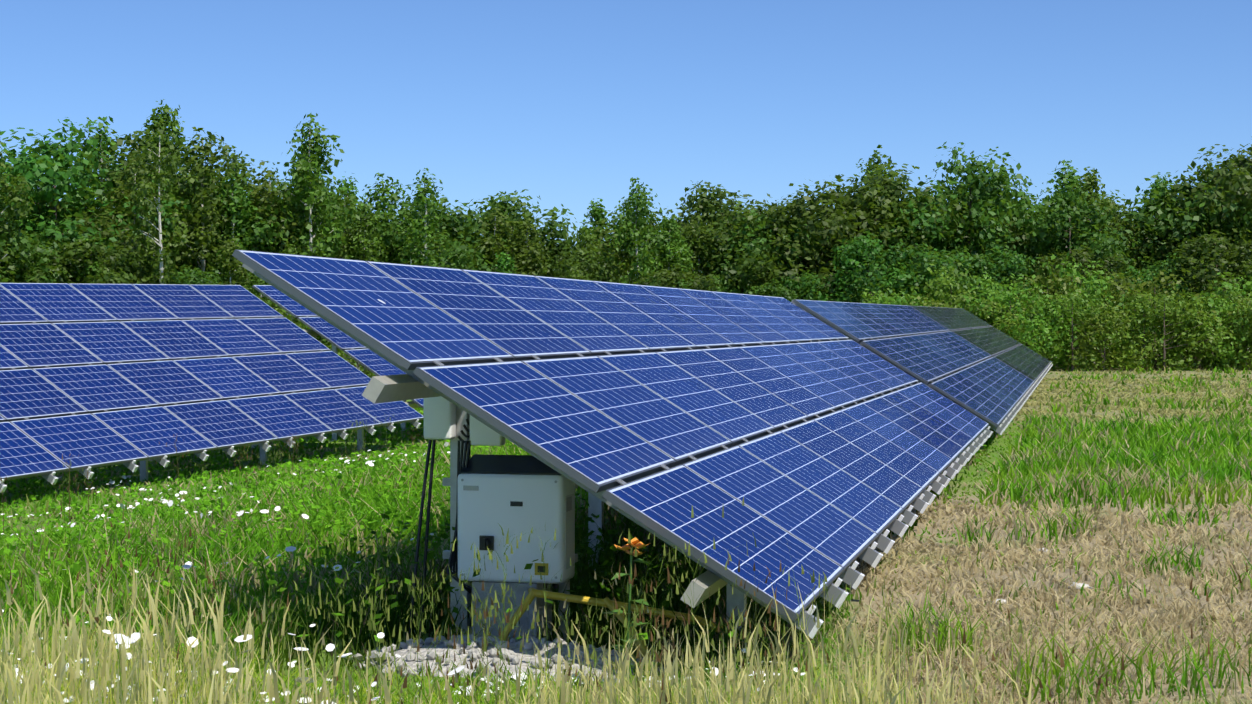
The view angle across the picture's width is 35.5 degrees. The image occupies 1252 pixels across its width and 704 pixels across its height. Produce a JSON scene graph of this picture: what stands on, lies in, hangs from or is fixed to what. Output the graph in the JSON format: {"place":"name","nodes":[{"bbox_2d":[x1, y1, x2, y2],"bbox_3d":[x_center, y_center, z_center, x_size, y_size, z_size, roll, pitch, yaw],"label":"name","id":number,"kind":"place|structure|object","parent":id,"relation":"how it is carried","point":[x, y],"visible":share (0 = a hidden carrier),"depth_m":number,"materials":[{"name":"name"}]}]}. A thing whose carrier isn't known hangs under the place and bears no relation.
{"place":"outdoors","nodes":[
{"label":"outdoors","id":0,"kind":"place"},
{"bbox_2d":[460,454,573,588],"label":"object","id":1,"kind":"object","parent":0,"point":[507,464],"visible":0.58,"depth_m":9.92,"materials":[{"name":"metal"}]},
{"bbox_2d":[0,341,1251,703],"bbox_3d":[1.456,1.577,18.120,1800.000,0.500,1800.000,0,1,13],"label":"meadow","id":2,"kind":"structure","parent":0,"point":[868,599],"depth_m":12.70,"materials":[{"name":"plant"}]},
{"bbox_2d":[0,140,34,282],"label":"slim tree","id":3,"kind":"object","parent":2,"relation":"on","point":[12,191],"visible":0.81,"depth_m":61.02,"materials":[{"name":"green plant"}]},
{"bbox_2d":[0,222,67,282],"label":"oak tree","id":4,"kind":"object","parent":2,"relation":"on","point":[20,242],"visible":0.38,"depth_m":62.09,"materials":[{"name":"green plant"}]},
{"bbox_2d":[0,146,100,282],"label":"oak tree","id":5,"kind":"object","parent":2,"relation":"on","point":[73,233],"visible":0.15,"depth_m":64.93,"materials":[{"name":"green plant"}]},
{"bbox_2d":[66,236,106,283],"bbox_3d":[-17.757,-1.315,64.196,1.776,4.982,2.352,0,1,-12],"label":"birch tree","id":6,"kind":"object","parent":2,"relation":"on","point":[94,268],"visible":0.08,"depth_m":64.03,"materials":[{"name":"green plant"}]},
{"bbox_2d":[19,234,168,283],"bbox_3d":[-17.495,-1.356,64.184,5.244,5.047,4.714,-1,1,-37],"label":"bush","id":7,"kind":"object","parent":2,"relation":"on","point":[125,258],"visible":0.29,"depth_m":63.76,"materials":[{"name":"green plant"}]},
{"bbox_2d":[0,117,190,281],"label":"oak tree","id":8,"kind":"object","parent":2,"relation":"on","point":[34,165],"visible":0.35,"depth_m":67.12,"materials":[{"name":"green plant"}]},
{"bbox_2d":[58,116,134,218],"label":"birch tree","id":9,"kind":"object","parent":2,"relation":"on","point":[104,140],"visible":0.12,"depth_m":70.96,"materials":[{"name":"green plant"}]},
{"bbox_2d":[22,204,170,282],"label":"oak tree","id":10,"kind":"object","parent":2,"relation":"on","point":[106,225],"visible":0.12,"depth_m":66.90,"materials":[{"name":"green plant"}]},
{"bbox_2d":[90,159,182,279],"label":"birch tree","id":11,"kind":"object","parent":2,"relation":"on","point":[125,193],"visible":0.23,"depth_m":68.36,"materials":[{"name":"green plant"}]},
{"bbox_2d":[45,121,239,282],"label":"oak tree","id":12,"kind":"object","parent":2,"relation":"on","point":[127,140],"visible":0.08,"depth_m":70.85,"materials":[{"name":"green plant"}]},
{"bbox_2d":[125,120,198,283],"bbox_3d":[-15.231,-3.212,64.237,2.208,8.778,2.184,0,1,-26],"label":"slim tree","id":13,"kind":"object","parent":2,"relation":"on","point":[142,187],"visible":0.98,"depth_m":64.02,"materials":[{"name":"green plant"}]},
{"bbox_2d":[142,99,196,257],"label":"birch tree","id":14,"kind":"object","parent":2,"relation":"on","point":[172,124],"visible":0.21,"depth_m":71.53,"materials":[{"name":"green plant"}]},
{"bbox_2d":[141,127,242,282],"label":"birch tree","id":15,"kind":"object","parent":2,"relation":"on","point":[204,214],"visible":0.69,"depth_m":68.95,"materials":[{"name":"green plant"}]},
{"bbox_2d":[142,264,254,294],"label":"bush","id":16,"kind":"object","parent":2,"relation":"on","point":[194,276],"visible":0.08,"depth_m":65.26,"materials":[{"name":"green plant"}]},
{"bbox_2d":[0,283,423,492],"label":"solar array","id":17,"kind":"object","parent":2,"relation":"on","point":[128,376],"visible":0.98,"depth_m":27.55,"materials":[{"name":"glass"}]},
{"bbox_2d":[210,235,266,302],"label":"birch tree","id":18,"kind":"object","parent":2,"relation":"on","point":[231,262],"visible":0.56,"depth_m":66.15,"materials":[{"name":"green plant"}]},
{"bbox_2d":[203,164,277,286],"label":"birch tree","id":19,"kind":"object","parent":2,"relation":"on","point":[238,203],"visible":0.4,"depth_m":69.27,"materials":[{"name":"green plant"}]},
{"bbox_2d":[216,145,264,239],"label":"birch tree","id":20,"kind":"object","parent":2,"relation":"on","point":[242,165],"visible":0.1,"depth_m":74.49,"materials":[{"name":"green plant"}]},
{"bbox_2d":[189,181,325,337],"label":"oak tree","id":21,"kind":"object","parent":2,"relation":"on","point":[263,242],"visible":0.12,"depth_m":69.63,"materials":[{"name":"green plant"}]},
{"bbox_2d":[211,160,311,288],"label":"birch tree","id":22,"kind":"object","parent":2,"relation":"on","point":[269,194],"visible":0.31,"depth_m":69.83,"materials":[{"name":"green plant"}]},
{"bbox_2d":[267,113,362,327],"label":"birch tree","id":23,"kind":"object","parent":2,"relation":"on","point":[307,177],"visible":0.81,"depth_m":69.77,"materials":[{"name":"green plant"}]},
{"bbox_2d":[290,183,346,349],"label":"birch tree","id":24,"kind":"object","parent":2,"relation":"on","point":[325,219],"visible":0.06,"depth_m":70.77,"materials":[{"name":"green plant"}]},
{"bbox_2d":[312,190,370,355],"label":"birch tree","id":25,"kind":"object","parent":2,"relation":"on","point":[344,233],"visible":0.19,"depth_m":71.60,"materials":[{"name":"green plant"}]},
{"bbox_2d":[252,285,435,440],"bbox_3d":[-2.184,0.139,41.279,3.646,3.290,16.939,0,1,19],"label":"solar array","id":26,"kind":"object","parent":2,"relation":"on","point":[369,359],"visible":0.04,"depth_m":33.84,"materials":[{"name":"glass"}]},
{"bbox_2d":[334,199,389,372],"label":"birch tree","id":27,"kind":"object","parent":2,"relation":"on","point":[368,226],"visible":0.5,"depth_m":71.27,"materials":[{"name":"green plant"}]},
{"bbox_2d":[353,173,411,262],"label":"birch tree","id":28,"kind":"object","parent":2,"relation":"on","point":[383,199],"visible":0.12,"depth_m":75.08,"materials":[{"name":"green plant"}]},
{"bbox_2d":[0,442,805,703],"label":"flowers","id":29,"kind":"object","parent":2,"relation":"on","point":[188,565],"depth_m":8.26,"materials":[{"name":"white plant"}]},
{"bbox_2d":[388,206,433,265],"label":"birch tree","id":30,"kind":"object","parent":2,"relation":"on","point":[398,259],"visible":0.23,"depth_m":72.29,"materials":[{"name":"green plant"}]},
{"bbox_2d":[388,168,463,268],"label":"slim tree","id":31,"kind":"object","parent":2,"relation":"on","point":[417,222],"visible":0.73,"depth_m":68.05,"materials":[{"name":"green plant"}]},
{"bbox_2d":[352,181,512,271],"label":"oak tree","id":32,"kind":"object","parent":2,"relation":"on","point":[465,228],"visible":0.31,"depth_m":73.26,"materials":[{"name":"green plant"}]},
{"bbox_2d":[409,419,471,638],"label":"black cables","id":33,"kind":"object","parent":2,"relation":"on","point":[453,557],"visible":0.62,"depth_m":10.01,"materials":[{"name":"plastic"}]},
{"bbox_2d":[466,207,535,275],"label":"birch tree","id":34,"kind":"object","parent":2,"relation":"on","point":[494,240],"visible":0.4,"depth_m":74.46,"materials":[{"name":"green plant"}]},
{"bbox_2d":[0,409,1008,653],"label":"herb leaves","id":35,"kind":"object","parent":2,"relation":"on","point":[77,566],"visible":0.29,"depth_m":14.71,"materials":[{"name":"green plant"}]},
{"bbox_2d":[350,634,663,681],"bbox_3d":[-0.550,1.447,9.336,1.575,0.174,1.045,0,1,13],"label":"gravel rubble","id":36,"kind":"object","parent":2,"relation":"on","point":[512,655],"visible":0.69,"depth_m":9.28,"materials":[{"name":"stone"}]},
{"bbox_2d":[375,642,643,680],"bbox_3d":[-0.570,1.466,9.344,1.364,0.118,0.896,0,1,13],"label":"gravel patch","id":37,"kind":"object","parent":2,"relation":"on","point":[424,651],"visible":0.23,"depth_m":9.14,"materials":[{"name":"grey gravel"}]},
{"bbox_2d":[436,189,583,277],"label":"oak tree","id":38,"kind":"object","parent":2,"relation":"on","point":[508,210],"visible":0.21,"depth_m":77.85,"materials":[{"name":"green plant"}]},
{"bbox_2d":[443,478,577,642],"bbox_3d":[-0.626,1.085,10.053,0.720,1.108,0.335,0,1,13],"label":"cabinet pedestal","id":39,"kind":"object","parent":2,"relation":"on","point":[525,621],"visible":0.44,"depth_m":9.90,"materials":[{"name":"grey concrete"}]},
{"bbox_2d":[458,474,574,583],"bbox_3d":[-0.559,0.887,9.986,0.560,0.550,0.260,0,1,13],"label":"inverter","id":40,"kind":"object","parent":39,"relation":"on","point":[485,509],"visible":0.73,"depth_m":9.86,"materials":[{"name":"metal"}]},
{"bbox_2d":[506,216,549,275],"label":"birch tree","id":41,"kind":"object","parent":2,"relation":"on","point":[526,228],"visible":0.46,"depth_m":74.59,"materials":[{"name":"green plant"}]},
{"bbox_2d":[513,234,615,277],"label":"oak tree","id":42,"kind":"object","parent":2,"relation":"on","point":[554,255],"visible":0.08,"depth_m":77.93,"materials":[{"name":"green plant"}]},
{"bbox_2d":[548,244,626,282],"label":"bush","id":43,"kind":"object","parent":2,"relation":"on","point":[587,264],"visible":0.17,"depth_m":74.78,"materials":[{"name":"green plant"}]},
{"bbox_2d":[560,223,617,282],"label":"birch tree","id":44,"kind":"object","parent":2,"relation":"on","point":[586,240],"visible":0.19,"depth_m":75.56,"materials":[{"name":"green plant"}]},
{"bbox_2d":[572,198,617,261],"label":"birch tree","id":45,"kind":"object","parent":2,"relation":"on","point":[596,213],"visible":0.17,"depth_m":79.51,"materials":[{"name":"green plant"}]},
{"bbox_2d":[232,249,992,653],"bbox_3d":[1.364,0.562,16.915,2.804,2.299,16.940,0,1,13],"label":"solar array","id":46,"kind":"object","parent":2,"relation":"on","point":[598,391],"visible":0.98,"depth_m":11.36,"materials":[{"name":"glass"}]},
{"bbox_2d":[424,396,455,438],"bbox_3d":[-0.955,0.311,10.040,0.150,0.270,0.090,0,1,13],"label":"junction box","id":47,"kind":"object","parent":46,"relation":"attached to","point":[439,417],"visible":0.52,"depth_m":10.00,"materials":[{"name":"white paint"}]},
{"bbox_2d":[470,415,504,445],"bbox_3d":[-0.707,0.351,10.003,0.170,0.250,0.090,0,1,13],"label":"junction box","id":48,"kind":"object","parent":46,"relation":"attached to","point":[481,434],"visible":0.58,"depth_m":9.96,"materials":[{"name":"white paint"}]},
{"bbox_2d":[590,212,639,283],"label":"birch tree","id":49,"kind":"object","parent":2,"relation":"on","point":[601,235],"visible":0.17,"depth_m":77.91,"materials":[{"name":"green plant"}]},
{"bbox_2d":[499,587,738,659],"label":"yellow conduits","id":50,"kind":"object","parent":2,"relation":"on","point":[534,593],"visible":0.56,"depth_m":9.65,"materials":[{"name":"yellow plastic"}]},
{"bbox_2d":[0,415,1251,703],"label":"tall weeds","id":51,"kind":"object","parent":2,"relation":"on","point":[504,615],"visible":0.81,"depth_m":6.96,"materials":[{"name":"green plant"}]},
{"bbox_2d":[604,537,657,677],"bbox_3d":[0.018,1.151,8.468,0.275,0.692,0.261,0,1,13],"label":"orange flower","id":52,"kind":"object","parent":2,"relation":"on","point":[634,541],"visible":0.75,"depth_m":8.47,"materials":[{"name":"green plant"}]},
{"bbox_2d":[599,177,668,284],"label":"birch tree","id":53,"kind":"object","parent":2,"relation":"on","point":[621,227],"visible":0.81,"depth_m":74.59,"materials":[{"name":"green plant"}]},
{"bbox_2d":[641,215,698,283],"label":"birch tree","id":54,"kind":"object","parent":2,"relation":"on","point":[671,237],"visible":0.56,"depth_m":74.77,"materials":[{"name":"green plant"}]},
{"bbox_2d":[626,265,721,291],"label":"bush","id":55,"kind":"object","parent":2,"relation":"on","point":[670,275],"visible":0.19,"depth_m":71.90,"materials":[{"name":"green plant"}]},
{"bbox_2d":[681,207,732,290],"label":"birch tree","id":56,"kind":"object","parent":2,"relation":"on","point":[704,235],"visible":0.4,"depth_m":76.45,"materials":[{"name":"green plant"}]},
{"bbox_2d":[630,180,784,291],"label":"oak tree","id":57,"kind":"object","parent":2,"relation":"on","point":[709,204],"visible":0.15,"depth_m":79.20,"materials":[{"name":"green plant"}]},
{"bbox_2d":[676,200,834,299],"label":"oak tree","id":58,"kind":"object","parent":2,"relation":"on","point":[745,267],"visible":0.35,"depth_m":75.52,"materials":[{"name":"green plant"}]},
{"bbox_2d":[706,203,828,295],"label":"oak tree","id":59,"kind":"object","parent":2,"relation":"on","point":[755,244],"visible":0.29,"depth_m":75.67,"materials":[{"name":"green plant"}]},
{"bbox_2d":[745,279,806,301],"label":"bush","id":60,"kind":"object","parent":2,"relation":"on","point":[774,292],"visible":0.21,"depth_m":72.81,"materials":[{"name":"green plant"}]},
{"bbox_2d":[772,270,853,301],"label":"bush","id":61,"kind":"object","parent":2,"relation":"on","point":[811,288],"visible":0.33,"depth_m":73.03,"materials":[{"name":"green plant"}]},
{"bbox_2d":[723,174,914,302],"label":"oak tree","id":62,"kind":"object","parent":2,"relation":"on","point":[811,205],"visible":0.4,"depth_m":75.03,"materials":[{"name":"green plant"}]},
{"bbox_2d":[820,231,921,304],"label":"bush","id":63,"kind":"object","parent":2,"relation":"on","point":[854,254],"visible":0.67,"depth_m":72.75,"materials":[{"name":"green plant"}]},
{"bbox_2d":[801,159,971,291],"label":"oak tree","id":64,"kind":"object","parent":2,"relation":"on","point":[878,187],"visible":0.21,"depth_m":76.16,"materials":[{"name":"green plant"}]},
{"bbox_2d":[791,299,1036,434],"bbox_3d":[5.372,0.307,33.404,2.804,2.358,16.940,0,1,13],"label":"solar array","id":65,"kind":"object","parent":2,"relation":"on","point":[994,393],"visible":0.96,"depth_m":29.84,"materials":[{"name":"glass"}]},
{"bbox_2d":[845,242,983,310],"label":"bush","id":66,"kind":"object","parent":2,"relation":"on","point":[920,264],"visible":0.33,"depth_m":72.73,"materials":[{"name":"green plant"}]},
{"bbox_2d":[844,179,1024,305],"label":"oak tree","id":67,"kind":"object","parent":2,"relation":"on","point":[924,216],"visible":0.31,"depth_m":76.06,"materials":[{"name":"green plant"}]},
{"bbox_2d":[906,260,973,307],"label":"bush","id":68,"kind":"object","parent":2,"relation":"on","point":[936,290],"visible":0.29,"depth_m":70.82,"materials":[{"name":"green plant"}]},
{"bbox_2d":[921,246,1013,319],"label":"oak tree","id":69,"kind":"object","parent":2,"relation":"on","point":[978,261],"visible":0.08,"depth_m":74.43,"materials":[{"name":"green plant"}]},
{"bbox_2d":[934,287,1008,325],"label":"bush","id":70,"kind":"object","parent":2,"relation":"on","point":[956,301],"visible":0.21,"depth_m":68.62,"materials":[{"name":"green plant"}]},
{"bbox_2d":[892,141,1060,286],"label":"oak tree","id":71,"kind":"object","parent":2,"relation":"on","point":[984,186],"visible":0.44,"depth_m":77.29,"materials":[{"name":"green plant"}]},
{"bbox_2d":[911,306,1052,385],"bbox_3d":[9.468,0.014,50.708,2.804,2.424,18.610,0,1,13],"label":"solar array","id":72,"kind":"object","parent":2,"relation":"on","point":[1004,348],"visible":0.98,"depth_m":48.16,"materials":[{"name":"glass"}]},
{"bbox_2d":[933,268,1035,345],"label":"bush","id":73,"kind":"object","parent":2,"relation":"on","point":[985,282],"visible":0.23,"depth_m":70.60,"materials":[{"name":"green plant"}]},
{"bbox_2d":[947,203,1060,288],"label":"oak tree","id":74,"kind":"object","parent":2,"relation":"on","point":[1013,243],"visible":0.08,"depth_m":77.53,"materials":[{"name":"green plant"}]},
{"bbox_2d":[960,246,1048,326],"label":"oak tree","id":75,"kind":"object","parent":2,"relation":"on","point":[1003,265],"visible":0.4,"depth_m":74.02,"materials":[{"name":"green plant"}]},
{"bbox_2d":[977,297,1046,358],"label":"bush","id":76,"kind":"object","parent":2,"relation":"on","point":[1005,322],"visible":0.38,"depth_m":67.34,"materials":[{"name":"green plant"}]},
{"bbox_2d":[958,282,1079,353],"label":"bush","id":77,"kind":"object","parent":2,"relation":"on","point":[1019,309],"visible":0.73,"depth_m":67.45,"materials":[{"name":"green plant"}]},
{"bbox_2d":[990,268,1090,366],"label":"bush","id":78,"kind":"object","parent":2,"relation":"on","point":[1051,282],"visible":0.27,"depth_m":69.96,"materials":[{"name":"green plant"}]},
{"bbox_2d":[1018,293,1083,368],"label":"bush","id":79,"kind":"object","parent":2,"relation":"on","point":[1056,356],"visible":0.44,"depth_m":68.47,"materials":[{"name":"green plant"}]},
{"bbox_2d":[1023,159,1107,362],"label":"birch tree","id":80,"kind":"object","parent":2,"relation":"on","point":[1068,174],"visible":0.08,"depth_m":80.95,"materials":[{"name":"green plant"}]},
{"bbox_2d":[1015,252,1130,366],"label":"bush","id":81,"kind":"object","parent":2,"relation":"on","point":[1090,283],"visible":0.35,"depth_m":70.32,"materials":[{"name":"green plant"}]},
{"bbox_2d":[1007,175,1141,357],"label":"oak tree","id":82,"kind":"object","parent":2,"relation":"on","point":[1108,245],"visible":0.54,"depth_m":76.89,"materials":[{"name":"green plant"}]},
{"bbox_2d":[1035,287,1129,370],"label":"bush","id":83,"kind":"object","parent":2,"relation":"on","point":[1071,297],"visible":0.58,"depth_m":67.84,"materials":[{"name":"green plant"}]},
{"bbox_2d":[1040,244,1139,357],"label":"oak tree","id":84,"kind":"object","parent":2,"relation":"on","point":[1082,256],"visible":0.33,"depth_m":73.92,"materials":[{"name":"green plant"}]},
{"bbox_2d":[1063,166,1132,364],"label":"birch tree","id":85,"kind":"object","parent":2,"relation":"on","point":[1092,180],"visible":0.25,"depth_m":78.89,"materials":[{"name":"green plant"}]},
{"bbox_2d":[1056,302,1157,370],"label":"bush","id":86,"kind":"object","parent":2,"relation":"on","point":[1115,327],"visible":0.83,"depth_m":67.45,"materials":[{"name":"green plant"}]},
{"bbox_2d":[1042,195,1178,352],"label":"oak tree","id":87,"kind":"object","parent":2,"relation":"on","point":[1117,228],"visible":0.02,"depth_m":80.26,"materials":[{"name":"green plant"}]},
{"bbox_2d":[1109,207,1156,360],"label":"birch tree","id":88,"kind":"object","parent":2,"relation":"on","point":[1130,241],"visible":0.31,"depth_m":78.62,"materials":[{"name":"green plant"}]},
{"bbox_2d":[1100,266,1178,358],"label":"oak tree","id":89,"kind":"object","parent":2,"relation":"on","point":[1135,273],"visible":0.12,"depth_m":75.05,"materials":[{"name":"green plant"}]},
{"bbox_2d":[1103,288,1187,369],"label":"bush","id":90,"kind":"object","parent":2,"relation":"on","point":[1160,331],"visible":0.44,"depth_m":68.76,"materials":[{"name":"green plant"}]},
{"bbox_2d":[1101,266,1236,369],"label":"bush","id":91,"kind":"object","parent":2,"relation":"on","point":[1152,288],"visible":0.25,"depth_m":70.27,"materials":[{"name":"green plant"}]},
{"bbox_2d":[1110,288,1232,370],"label":"bush","id":92,"kind":"object","parent":2,"relation":"on","point":[1177,332],"visible":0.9,"depth_m":67.90,"materials":[{"name":"green plant"}]},
{"bbox_2d":[1137,252,1215,364],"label":"oak tree","id":93,"kind":"object","parent":2,"relation":"on","point":[1167,269],"visible":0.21,"depth_m":74.68,"materials":[{"name":"green plant"}]},
{"bbox_2d":[1114,164,1251,364],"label":"oak tree","id":94,"kind":"object","parent":2,"relation":"on","point":[1165,216],"visible":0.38,"depth_m":78.04,"materials":[{"name":"green plant"}]},
{"bbox_2d":[1144,305,1251,369],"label":"bush","id":95,"kind":"object","parent":2,"relation":"on","point":[1215,350],"visible":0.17,"depth_m":68.78,"materials":[{"name":"green plant"}]},
{"bbox_2d":[1148,143,1251,349],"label":"oak tree","id":96,"kind":"object","parent":2,"relation":"on","point":[1240,179],"visible":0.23,"depth_m":77.39,"materials":[{"name":"green plant"}]},
{"bbox_2d":[1154,290,1251,369],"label":"bush","id":97,"kind":"object","parent":2,"relation":"on","point":[1212,304],"visible":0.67,"depth_m":68.54,"materials":[{"name":"green plant"}]},
{"bbox_2d":[1156,229,1251,365],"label":"oak tree","id":98,"kind":"object","parent":2,"relation":"on","point":[1209,248],"visible":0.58,"depth_m":74.18,"materials":[{"name":"green plant"}]},
{"bbox_2d":[1195,272,1251,364],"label":"bush","id":99,"kind":"object","parent":2,"relation":"on","point":[1245,288],"visible":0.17,"depth_m":71.56,"materials":[{"name":"green plant"}]},
{"bbox_2d":[1198,186,1251,352],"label":"oak tree","id":100,"kind":"object","parent":2,"relation":"on","point":[1246,220],"visible":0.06,"depth_m":77.11,"materials":[{"name":"green plant"}]},
{"bbox_2d":[1202,293,1251,369],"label":"bush","id":101,"kind":"object","parent":2,"relation":"on","point":[1237,350],"visible":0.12,"depth_m":69.54,"materials":[{"name":"green plant"}]},
{"bbox_2d":[1213,291,1251,368],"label":"bush","id":102,"kind":"object","parent":2,"relation":"on","point":[1249,315],"visible":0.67,"depth_m":68.41,"materials":[{"name":"green plant"}]},
{"bbox_2d":[0,0,1251,250],"label":"sky","id":103,"kind":"structure","parent":0,"point":[565,102],"materials":[{"name":"blue"}]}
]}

